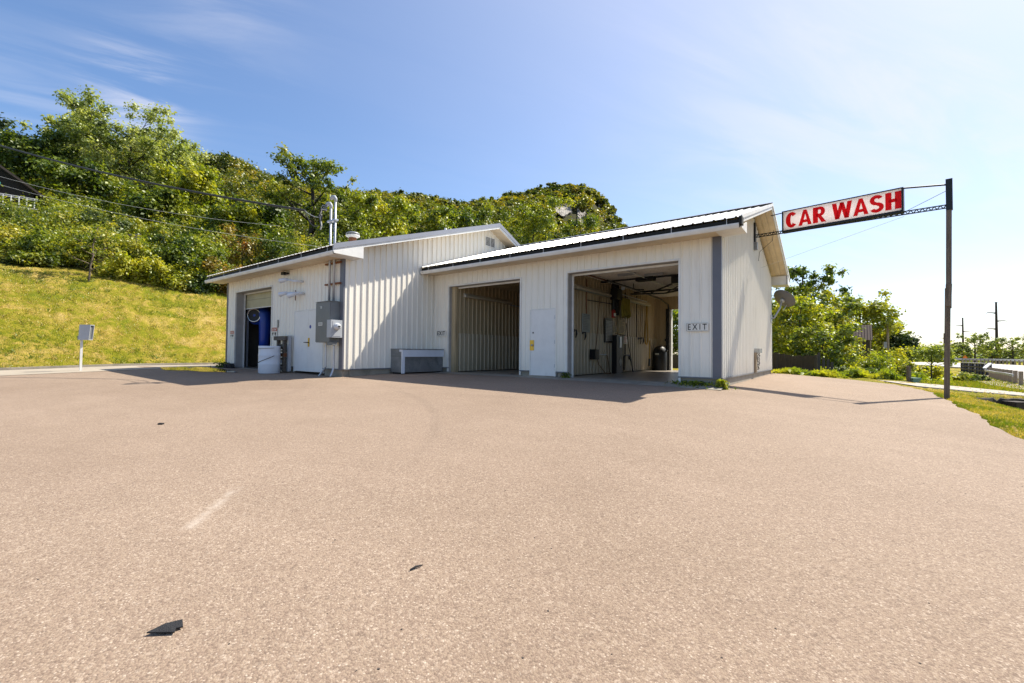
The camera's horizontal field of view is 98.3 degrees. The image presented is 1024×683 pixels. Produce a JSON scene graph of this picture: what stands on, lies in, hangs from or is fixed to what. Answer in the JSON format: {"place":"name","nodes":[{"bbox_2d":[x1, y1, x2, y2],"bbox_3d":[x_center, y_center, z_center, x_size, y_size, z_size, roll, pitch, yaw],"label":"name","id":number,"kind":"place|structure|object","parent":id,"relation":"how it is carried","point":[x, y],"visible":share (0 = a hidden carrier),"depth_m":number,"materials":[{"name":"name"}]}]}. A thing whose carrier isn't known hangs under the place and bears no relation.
{"place":"outdoors","nodes":[
{"label":"outdoors","id":0,"kind":"place"},
{"bbox_2d":[0,181,1023,437],"bbox_3d":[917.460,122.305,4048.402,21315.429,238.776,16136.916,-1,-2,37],"label":"ground","id":1,"kind":"structure","parent":0,"point":[108,327],"depth_m":22.55,"materials":[{"name":"plant"}]},
{"bbox_2d":[0,112,48,181],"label":"slope tree","id":2,"kind":"object","parent":1,"relation":"on","point":[8,123],"visible":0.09,"depth_m":47.83,"materials":[{"name":"green plant"}]},
{"bbox_2d":[0,165,49,231],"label":"hillside house","id":3,"kind":"structure","parent":1,"relation":"on","point":[11,192],"depth_m":39.14,"materials":[{"name":"brown"}]},
{"bbox_2d":[0,249,65,267],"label":"shrub","id":4,"kind":"object","parent":1,"relation":"on","point":[30,258],"visible":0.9,"depth_m":25.82,"materials":[{"name":"green plant"}]},
{"bbox_2d":[0,221,75,253],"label":"shrub","id":5,"kind":"object","parent":1,"relation":"on","point":[7,233],"visible":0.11,"depth_m":27.36,"materials":[{"name":"green plant"}]},
{"bbox_2d":[0,122,81,191],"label":"slope tree","id":6,"kind":"object","parent":1,"relation":"on","point":[37,146],"visible":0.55,"depth_m":46.22,"materials":[{"name":"green plant"}]},
{"bbox_2d":[0,224,104,267],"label":"shrub","id":7,"kind":"object","parent":1,"relation":"on","point":[40,240],"visible":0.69,"depth_m":27.06,"materials":[{"name":"green plant"}]},
{"bbox_2d":[31,204,118,253],"bbox_3d":[-32.599,-7.933,33.411,5.157,3.961,5.250,-1,-2,37],"label":"shrub","id":8,"kind":"object","parent":1,"relation":"on","point":[68,218],"visible":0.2,"depth_m":32.01,"materials":[{"name":"green plant"}]},
{"bbox_2d":[36,106,114,186],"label":"tall tree","id":9,"kind":"object","parent":1,"relation":"on","point":[49,118],"visible":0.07,"depth_m":53.25,"materials":[{"name":"green plant"}]},
{"bbox_2d":[21,151,138,212],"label":"slope tree","id":10,"kind":"object","parent":1,"relation":"on","point":[93,180],"visible":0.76,"depth_m":43.28,"materials":[{"name":"green plant"}]},
{"bbox_2d":[52,212,123,280],"bbox_3d":[-24.513,-5.182,25.712,3.363,3.922,3.140,-1,-2,37],"label":"sapling","id":11,"kind":"object","parent":1,"relation":"on","point":[98,234],"visible":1,"depth_m":25.52,"materials":[{"name":"green plant"}]},
{"bbox_2d":[66,202,139,238],"bbox_3d":[-31.588,-7.976,34.275,5.001,4.465,4.699,-1,-2,37],"label":"shrub","id":12,"kind":"object","parent":1,"relation":"on","point":[89,213],"visible":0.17,"depth_m":33.72,"materials":[{"name":"green plant"}]},
{"bbox_2d":[0,363,216,369],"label":"kerb","id":13,"kind":"structure","parent":1,"relation":"on","point":[67,366],"depth_m":18.69,"materials":[{"name":"concrete"}]},
{"bbox_2d":[13,84,213,198],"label":"tall tree","id":14,"kind":"object","parent":1,"relation":"on","point":[93,133],"visible":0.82,"depth_m":49.94,"materials":[{"name":"green plant"}]},
{"bbox_2d":[0,265,226,367],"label":"lawn grass","id":15,"kind":"structure","parent":1,"relation":"on","point":[26,271],"depth_m":22.84,"materials":[{"name":"plant"}]},
{"bbox_2d":[79,229,163,269],"bbox_3d":[-25.982,-5.841,29.754,4.305,3.687,4.502,-1,-2,37],"label":"shrub","id":16,"kind":"object","parent":1,"relation":"on","point":[128,239],"visible":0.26,"depth_m":28.87,"materials":[{"name":"green plant"}]},
{"bbox_2d":[93,250,157,283],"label":"shrub","id":17,"kind":"object","parent":1,"relation":"on","point":[124,266],"visible":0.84,"depth_m":27.50,"materials":[{"name":"green plant"}]},
{"bbox_2d":[112,214,170,248],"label":"shrub","id":18,"kind":"object","parent":1,"relation":"on","point":[150,227],"visible":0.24,"depth_m":37.51,"materials":[{"name":"green plant"}]},
{"bbox_2d":[120,235,181,273],"bbox_3d":[-24.496,-5.404,30.092,4.032,3.248,4.005,-1,-2,37],"label":"shrub","id":19,"kind":"object","parent":1,"relation":"on","point":[139,249],"visible":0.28,"depth_m":29.34,"materials":[{"name":"green plant"}]},
{"bbox_2d":[113,181,195,233],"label":"poplar tree","id":20,"kind":"object","parent":1,"relation":"on","point":[153,200],"visible":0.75,"depth_m":42.94,"materials":[{"name":"green plant"}]},
{"bbox_2d":[0,183,328,266],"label":"slope thicket","id":21,"kind":"object","parent":1,"relation":"on","point":[17,217],"visible":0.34,"depth_m":36.12,"materials":[{"name":"green plant"}]},
{"bbox_2d":[139,255,203,291],"bbox_3d":[-22.308,-4.224,28.955,3.533,2.574,3.380,-1,-2,37],"label":"shrub","id":22,"kind":"object","parent":1,"relation":"on","point":[166,276],"visible":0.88,"depth_m":28.40,"materials":[{"name":"green plant"}]},
{"bbox_2d":[148,226,209,269],"bbox_3d":[-23.397,-5.869,31.202,4.238,4.218,3.642,0,-1,13],"label":"shrub","id":23,"kind":"object","parent":1,"relation":"on","point":[174,242],"visible":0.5,"depth_m":30.45,"materials":[{"name":"green plant"}]},
{"bbox_2d":[144,156,232,229],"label":"poplar tree","id":24,"kind":"object","parent":1,"relation":"on","point":[201,179],"visible":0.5,"depth_m":46.46,"materials":[{"name":"green plant"}]},
{"bbox_2d":[180,253,222,295],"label":"shrub","id":25,"kind":"object","parent":1,"relation":"on","point":[198,286],"visible":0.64,"depth_m":29.55,"materials":[{"name":"green plant"}]},
{"bbox_2d":[178,233,235,271],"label":"shrub","id":26,"kind":"object","parent":1,"relation":"on","point":[220,252],"visible":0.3,"depth_m":31.66,"materials":[{"name":"green plant"}]},
{"bbox_2d":[200,255,241,293],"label":"shrub","id":27,"kind":"object","parent":1,"relation":"on","point":[208,262],"visible":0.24,"depth_m":30.75,"materials":[{"name":"green plant"}]},
{"bbox_2d":[180,201,265,246],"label":"slope tree","id":28,"kind":"object","parent":1,"relation":"on","point":[240,215],"visible":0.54,"depth_m":42.20,"materials":[{"name":"green plant"}]},
{"bbox_2d":[213,222,270,276],"bbox_3d":[-22.119,-6.889,35.858,4.353,6.044,5.656,-1,-2,37],"label":"shrub","id":29,"kind":"object","parent":1,"relation":"on","point":[246,249],"visible":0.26,"depth_m":35.65,"materials":[{"name":"green plant"}]},
{"bbox_2d":[227,192,295,241],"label":"slope tree","id":30,"kind":"object","parent":1,"relation":"on","point":[271,216],"visible":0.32,"depth_m":49.51,"materials":[{"name":"green plant"}]},
{"bbox_2d":[238,229,295,265],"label":"shrub","id":31,"kind":"object","parent":1,"relation":"on","point":[274,246],"visible":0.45,"depth_m":36.39,"materials":[{"name":"green plant"}]},
{"bbox_2d":[267,223,328,267],"bbox_3d":[-17.407,-6.278,37.336,4.618,6.743,5.170,1,-1,-3],"label":"shrub","id":32,"kind":"object","parent":1,"relation":"on","point":[315,245],"visible":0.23,"depth_m":36.62,"materials":[{"name":"green plant"}]},
{"bbox_2d":[254,141,359,249],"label":"walnut tree","id":33,"kind":"object","parent":1,"relation":"on","point":[314,178],"visible":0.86,"depth_m":45.20,"materials":[{"name":"green plant"}]},
{"bbox_2d":[2,134,625,247],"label":"hillside woods","id":34,"kind":"object","parent":1,"relation":"on","point":[241,178],"visible":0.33,"depth_m":159.36,"materials":[{"name":"plant"}]},
{"bbox_2d":[309,187,385,245],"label":"slope tree","id":35,"kind":"object","parent":1,"relation":"on","point":[354,219],"visible":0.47,"depth_m":43.32,"materials":[{"name":"green plant"}]},
{"bbox_2d":[355,191,415,237],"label":"slope tree","id":36,"kind":"object","parent":1,"relation":"on","point":[393,227],"visible":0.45,"depth_m":49.36,"materials":[{"name":"green plant"}]},
{"bbox_2d":[199,151,628,226],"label":"ridge woods","id":37,"kind":"object","parent":1,"relation":"on","point":[549,185],"visible":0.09,"depth_m":234.48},
{"bbox_2d":[402,201,455,233],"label":"slope tree","id":38,"kind":"object","parent":1,"relation":"on","point":[436,219],"visible":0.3,"depth_m":57.12,"materials":[{"name":"green plant"}]},
{"bbox_2d":[445,198,496,228],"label":"slope tree","id":39,"kind":"object","parent":1,"relation":"on","point":[465,219],"visible":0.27,"depth_m":61.55,"materials":[{"name":"green plant"}]},
{"bbox_2d":[0,366,1023,682],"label":"parking lot","id":40,"kind":"structure","parent":1,"relation":"on","point":[250,526],"depth_m":2.79,"materials":[{"name":"asphalt"}]},
{"bbox_2d":[0,364,220,375],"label":"kerb gutter","id":41,"kind":"object","parent":40,"relation":"on","point":[51,370],"visible":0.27,"depth_m":16.90,"materials":[{"name":"concrete"}]},
{"bbox_2d":[77,325,94,370],"bbox_3d":[-15.729,0.234,16.328,0.410,1.701,0.240,1,-1,-16],"label":"post box","id":42,"kind":"object","parent":41,"relation":"on","point":[86,332],"visible":0.99,"depth_m":16.25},
{"bbox_2d":[147,619,182,632],"bbox_3d":[-1.391,1.152,1.792,0.117,0.015,0.068,1,-1,-5],"label":"shingle scrap","id":43,"kind":"object","parent":40,"relation":"on","point":[171,627],"visible":1,"depth_m":1.78,"materials":[{"name":"black rubber"}]},
{"bbox_2d":[160,366,235,371],"bbox_3d":[-12.188,1.065,16.972,6.020,0.046,1.663,-1,-2,43],"label":"grass patch","id":44,"kind":"object","parent":40,"relation":"on","point":[206,369],"visible":1,"depth_m":16.86,"materials":[{"name":"plant"}]},
{"bbox_2d":[257,346,280,373],"bbox_3d":[-8.294,0.617,15.134,0.709,0.931,0.693,-1,-2,37],"label":"white barrel","id":45,"kind":"object","parent":40,"relation":"on","point":[268,360],"visible":0.99,"depth_m":14.86,"materials":[{"name":"plastic"}]},
{"bbox_2d":[274,336,291,371],"bbox_3d":[-8.036,0.417,15.527,0.880,1.240,0.246,-1,-2,37],"label":"pallet rack","id":46,"kind":"object","parent":40,"relation":"on","point":[285,354],"visible":0.87,"depth_m":15.32,"materials":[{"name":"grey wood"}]},
{"bbox_2d":[390,349,443,373],"bbox_3d":[-3.285,0.692,15.516,0.625,0.860,1.895,-1,-2,37],"label":"steel chest","id":47,"kind":"object","parent":40,"relation":"on","point":[403,361],"visible":0.9,"depth_m":15.11,"materials":[{"name":"white metal"}]},
{"bbox_2d":[205,202,789,385],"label":"car wash building","id":48,"kind":"structure","parent":40,"relation":"on","point":[407,291],"depth_m":14.67,"materials":[{"name":"white"}]},
{"bbox_2d":[247,307,270,345],"bbox_3d":[-10.693,-0.551,19.046,1.255,3.300,0.781,1,-2,-22],"label":"dryer blower","id":49,"kind":"object","parent":48,"relation":"on","point":[261,317],"visible":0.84,"depth_m":18.77,"materials":[{"name":"blue plastic"}]},
{"bbox_2d":[315,300,341,376],"bbox_3d":[-5.620,-0.068,13.616,1.185,2.338,0.420,-1,-2,37],"label":"electrical cabinet","id":50,"kind":"object","parent":48,"relation":"attached to","point":[328,326],"visible":1,"depth_m":13.56,"materials":[{"name":"metal"}]},
{"bbox_2d":[318,195,341,300],"bbox_3d":[-5.711,-2.901,13.834,0.920,3.335,0.330,-1,-2,37],"label":"service mast","id":51,"kind":"object","parent":48,"relation":"attached to","point":[330,221],"visible":0.92,"depth_m":13.89,"materials":[{"name":"metal"}]},
{"bbox_2d":[464,293,519,306],"bbox_3d":[-0.050,-1.163,18.518,0.130,1.100,5.601,-1,-2,37],"label":"light hood","id":52,"kind":"object","parent":48,"relation":"attached to","point":[466,295],"visible":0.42,"depth_m":17.32,"materials":[{"name":"metal"}]},
{"bbox_2d":[582,313,589,332],"bbox_3d":[2.453,-0.610,14.673,0.033,0.610,0.520,-1,-2,37],"label":"instruction sign","id":53,"kind":"object","parent":48,"relation":"attached to","point":[585,322],"visible":0.99,"depth_m":14.64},
{"bbox_2d":[574,284,611,296],"bbox_3d":[2.772,-1.718,15.019,0.130,0.170,2.600,-1,-2,37],"label":"light hood","id":54,"kind":"object","parent":48,"relation":"attached to","point":[589,290],"visible":0.9,"depth_m":14.83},
{"bbox_2d":[604,318,612,342],"bbox_3d":[3.499,-0.401,16.045,0.042,0.880,0.620,-1,-2,37],"label":"price board","id":55,"kind":"object","parent":48,"relation":"attached to","point":[608,322],"visible":1,"depth_m":15.98,"materials":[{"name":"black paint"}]},
{"bbox_2d":[612,335,622,372],"bbox_3d":[3.910,0.473,16.422,0.210,1.400,0.520,-1,-2,37],"label":"coin meter","id":56,"kind":"object","parent":48,"relation":"on","point":[617,347],"visible":0.93,"depth_m":16.26,"materials":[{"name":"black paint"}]},
{"bbox_2d":[610,283,624,314],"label":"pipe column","id":57,"kind":"structure","parent":48,"relation":"attached to","point":[615,293],"depth_m":16.20,"materials":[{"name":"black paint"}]},
{"bbox_2d":[621,297,630,318],"bbox_3d":[4.354,-1.288,17.005,0.220,0.806,0.913,-1,-2,37],"label":"hanging cloth","id":58,"kind":"object","parent":48,"relation":"hanging from","point":[625,308],"visible":0.96,"depth_m":17.00,"materials":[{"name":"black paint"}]},
{"bbox_2d":[586,271,677,353],"bbox_3d":[5.770,-0.806,15.857,3.922,2.565,7.400,-1,-2,37],"label":"ceiling pipe","id":59,"kind":"object","parent":48,"relation":"attached to","point":[641,277],"visible":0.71,"depth_m":15.19,"materials":[{"name":"metal"}]},
{"bbox_2d":[606,272,677,311],"bbox_3d":[5.722,-1.746,16.632,2.720,0.719,6.529,-1,-2,37],"label":"boom rail","id":60,"kind":"object","parent":48,"relation":"attached to","point":[674,280],"visible":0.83,"depth_m":15.33,"materials":[{"name":"metal"}]},
{"bbox_2d":[644,306,650,365],"bbox_3d":[5.777,-0.222,18.892,0.104,2.557,0.584,-1,-2,37],"label":"yellow hose","id":61,"kind":"object","parent":48,"relation":"hanging from","point":[646,324],"visible":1,"depth_m":18.85,"materials":[{"name":"rubber"}]},
{"bbox_2d":[652,346,667,370],"bbox_3d":[6.534,0.726,19.596,0.620,1.100,0.620,0,-1,6],"label":"black drum","id":62,"kind":"object","parent":48,"relation":"on","point":[659,358],"visible":0.98,"depth_m":19.34,"materials":[{"name":"paint"}]},
{"bbox_2d":[686,322,708,331],"bbox_3d":[4.531,-0.352,10.848,0.520,0.215,0.029,-1,-2,37],"label":"exit sign","id":63,"kind":"object","parent":48,"relation":"attached to","point":[695,327],"visible":1,"depth_m":10.83,"materials":[{"name":"white paint"}]},
{"bbox_2d":[754,348,761,372],"bbox_3d":[8.023,0.617,14.415,0.160,0.770,0.832,-1,-2,37],"label":"wall standpipe","id":64,"kind":"object","parent":48,"relation":"attached to","point":[756,357],"depth_m":14.12,"materials":[{"name":"grey metal"}]},
{"bbox_2d":[771,290,795,322],"bbox_3d":[10.669,-1.379,17.399,0.808,1.278,0.742,-1,-2,37],"label":"satellite dish","id":65,"kind":"object","parent":48,"relation":"attached to","point":[784,298],"visible":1,"depth_m":17.32,"materials":[{"name":"metal"}]},
{"bbox_2d":[430,372,722,389],"bbox_3d":[0.938,1.104,13.300,9.988,0.081,0.630,-1,-2,37],"label":"concrete apron","id":66,"kind":"object","parent":40,"relation":"on","point":[668,384],"visible":0.92,"depth_m":11.97,"materials":[{"name":"concrete"}]},
{"bbox_2d":[666,380,737,389],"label":"weed tuft","id":67,"kind":"object","parent":40,"relation":"on","point":[691,382],"visible":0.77,"depth_m":10.69,"materials":[{"name":"green plant"}]},
{"bbox_2d":[496,192,577,244],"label":"broad tree","id":68,"kind":"object","parent":1,"relation":"on","point":[533,220],"visible":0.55,"depth_m":72.77,"materials":[{"name":"green plant"}]},
{"bbox_2d":[554,199,571,217],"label":"rock face","id":69,"kind":"object","parent":1,"relation":"on","point":[561,212],"visible":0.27,"depth_m":230.87},
{"bbox_2d":[558,212,601,237],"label":"slope tree","id":70,"kind":"object","parent":1,"relation":"on","point":[591,222],"visible":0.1,"depth_m":84.54,"materials":[{"name":"green plant"}]},
{"bbox_2d":[673,309,677,354],"bbox_3d":[11.663,-0.463,33.308,5.859,5.420,5.571,0,-2,25],"label":"leafy tree","id":71,"kind":"object","parent":1,"relation":"on","point":[675,332],"visible":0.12,"depth_m":32.02,"materials":[{"name":"green plant"}]},
{"bbox_2d":[673,353,817,370],"bbox_3d":[11.374,1.200,23.280,0.145,1.228,8.617,1,-2,-29],"label":"board fence","id":72,"kind":"object","parent":1,"relation":"on","point":[806,362],"visible":0.19,"depth_m":20.48,"materials":[{"name":"brown wood"}]},
{"bbox_2d":[772,300,800,352],"bbox_3d":[21.265,-0.353,35.635,4.019,5.995,4.352,1,-1,2],"label":"leafy tree","id":73,"kind":"object","parent":1,"relation":"on","point":[787,324],"visible":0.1,"depth_m":34.77,"materials":[{"name":"green plant"}]},
{"bbox_2d":[772,292,846,367],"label":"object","id":74,"kind":"object","parent":1,"relation":"on","point":[802,311],"visible":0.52,"depth_m":30.56,"materials":[{"name":"green plant"}]},
{"bbox_2d":[772,261,862,327],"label":"tall tree","id":75,"kind":"object","parent":1,"relation":"on","point":[806,287],"visible":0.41,"depth_m":42.46,"materials":[{"name":"green plant"}]},
{"bbox_2d":[817,352,833,370],"bbox_3d":[14.096,1.034,19.925,0.866,1.082,0.147,1,-1,0],"label":"picket fence","id":76,"kind":"object","parent":1,"relation":"on","point":[827,366],"visible":0.61,"depth_m":19.86,"materials":[{"name":"grey wood"}]},
{"bbox_2d":[786,318,865,365],"bbox_3d":[18.850,0.540,26.823,4.093,3.820,4.882,-1,-2,37],"label":"leafy tree","id":77,"kind":"object","parent":1,"relation":"on","point":[838,344],"visible":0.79,"depth_m":26.38,"materials":[{"name":"green plant"}]},
{"bbox_2d":[805,292,865,364],"bbox_3d":[24.238,-0.553,34.160,4.781,6.468,4.463,-1,-2,37],"label":"leafy tree","id":78,"kind":"object","parent":1,"relation":"on","point":[845,312],"visible":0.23,"depth_m":33.19,"materials":[{"name":"green plant"}]},
{"bbox_2d":[826,355,864,367],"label":"bush","id":79,"kind":"object","parent":1,"relation":"on","point":[838,362],"visible":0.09,"depth_m":25.00,"materials":[{"name":"green plant"}]},
{"bbox_2d":[841,325,871,363],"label":"old shed","id":80,"kind":"structure","parent":1,"relation":"on","point":[866,333],"depth_m":45.05,"materials":[{"name":"metal"}]},
{"bbox_2d":[819,286,905,354],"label":"leafy tree","id":81,"kind":"object","parent":1,"relation":"on","point":[874,312],"visible":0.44,"depth_m":51.72,"materials":[{"name":"green plant"}]},
{"bbox_2d":[771,363,954,382],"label":"goldenrod weeds","id":82,"kind":"object","parent":1,"relation":"on","point":[856,371],"visible":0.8,"depth_m":17.80,"materials":[{"name":"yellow plant"}]},
{"bbox_2d":[844,349,904,377],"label":"bush","id":83,"kind":"object","parent":1,"relation":"on","point":[868,363],"visible":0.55,"depth_m":23.48,"materials":[{"name":"green plant"}]},
{"bbox_2d":[854,344,917,364],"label":"bush","id":84,"kind":"object","parent":1,"relation":"on","point":[897,354],"visible":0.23,"depth_m":33.52,"materials":[{"name":"green plant"}]},
{"bbox_2d":[870,357,918,376],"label":"bush","id":85,"kind":"object","parent":1,"relation":"on","point":[901,366],"visible":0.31,"depth_m":24.50,"materials":[{"name":"green plant"}]},
{"bbox_2d":[877,331,928,362],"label":"round evergreen","id":86,"kind":"object","parent":1,"relation":"on","point":[906,339],"visible":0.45,"depth_m":51.01,"materials":[{"name":"green plant"}]},
{"bbox_2d":[911,364,943,378],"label":"bush","id":87,"kind":"object","parent":1,"relation":"on","point":[926,369],"visible":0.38,"depth_m":27.41,"materials":[{"name":"green plant"}]},
{"bbox_2d":[907,341,960,377],"bbox_3d":[24.620,1.321,25.860,2.255,2.690,2.009,-1,-2,37],"label":"tree","id":88,"kind":"object","parent":1,"relation":"on","point":[935,352],"visible":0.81,"depth_m":25.61,"materials":[{"name":"green plant"}]},
{"bbox_2d":[944,178,952,398],"bbox_3d":[10.850,-1.215,11.024,0.216,5.681,0.148,-1,-2,45],"label":"sign pole","id":89,"kind":"object","parent":1,"relation":"on","point":[948,288],"visible":0.91,"depth_m":10.99,"materials":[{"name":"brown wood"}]},
{"bbox_2d":[754,184,945,267],"bbox_3d":[9.187,-3.329,12.918,1.347,1.435,4.879,1,-2,-28],"label":"car wash sign","id":90,"kind":"object","parent":89,"relation":"attached to","point":[878,205],"visible":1,"depth_m":12.50,"materials":[{"name":"metal"}]},
{"bbox_2d":[879,380,1023,395],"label":"footpath","id":91,"kind":"structure","parent":1,"relation":"on","point":[954,388],"depth_m":15.09,"materials":[{"name":"concrete"}]},
{"bbox_2d":[951,342,972,361],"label":"valley tree","id":92,"kind":"object","parent":1,"relation":"on","point":[959,347],"visible":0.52,"depth_m":140.13,"materials":[{"name":"green plant"}]},
{"bbox_2d":[908,355,1023,363],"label":"valley hedge","id":93,"kind":"object","parent":1,"relation":"on","point":[926,359],"visible":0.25,"depth_m":151.59,"materials":[{"name":"green plant"}]},
{"bbox_2d":[919,376,1023,392],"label":"meadow grass","id":94,"kind":"structure","parent":1,"relation":"on","point":[982,384],"depth_m":21.19,"materials":[{"name":"plant"}]},
{"bbox_2d":[923,389,1023,438],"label":"verge grass","id":95,"kind":"structure","parent":1,"relation":"on","point":[960,400],"depth_m":8.96,"materials":[{"name":"plant"}]},
{"bbox_2d":[950,332,996,362],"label":"valley tree","id":96,"kind":"object","parent":1,"relation":"on","point":[974,340],"visible":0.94,"depth_m":119.54,"materials":[{"name":"green plant"}]},
{"bbox_2d":[960,362,991,374],"bbox_3d":[39.521,2.700,37.651,0.898,1.872,19.247,-1,-2,42],"label":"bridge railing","id":97,"kind":"object","parent":1,"relation":"on","point":[975,368],"visible":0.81,"depth_m":38.51,"materials":[{"name":"metal"}]},
{"bbox_2d":[979,341,1004,362],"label":"valley tree","id":98,"kind":"object","parent":1,"relation":"on","point":[992,355],"visible":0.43,"depth_m":129.37,"materials":[{"name":"green plant"}]},
{"bbox_2d":[986,302,1005,363],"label":"steel pylon","id":99,"kind":"object","parent":1,"relation":"on","point":[996,323],"visible":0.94,"depth_m":130.06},
{"bbox_2d":[990,334,1023,364],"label":"valley tree","id":100,"kind":"object","parent":1,"relation":"on","point":[1012,351],"visible":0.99,"depth_m":110.15,"materials":[{"name":"green plant"}]},
{"bbox_2d":[0,0,1023,353],"label":"sky","id":101,"kind":"structure","parent":0,"point":[665,109],"materials":[{"name":"blue"}]},
{"bbox_2d":[895,362,1023,375],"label":"road","id":102,"kind":"structure","parent":0,"point":[1012,367],"depth_m":62.52,"materials":[{"name":"asphalt"}]},
{"bbox_2d":[940,358,1023,364],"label":"guard rail","id":103,"kind":"object","parent":102,"relation":"on","point":[996,360],"visible":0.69,"depth_m":74.44,"materials":[{"name":"metal"}]},
{"bbox_2d":[977,397,1023,403],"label":"ditch bank","id":104,"kind":"structure","parent":0,"point":[999,400],"depth_m":13.11,"materials":[{"name":"soil"}]},
{"bbox_2d":[1002,401,1023,409],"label":"headwall block","id":105,"kind":"structure","parent":104,"relation":"on","point":[1017,404],"depth_m":12.79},
{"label":"messenger wire","id":106,"kind":"object","parent":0,"visible":0},
{"bbox_2d":[0,145,305,211],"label":"service cable","id":107,"kind":"object","parent":106,"relation":"attached to","point":[266,204],"visible":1,"depth_m":17.21,"materials":[{"name":"rubber"}]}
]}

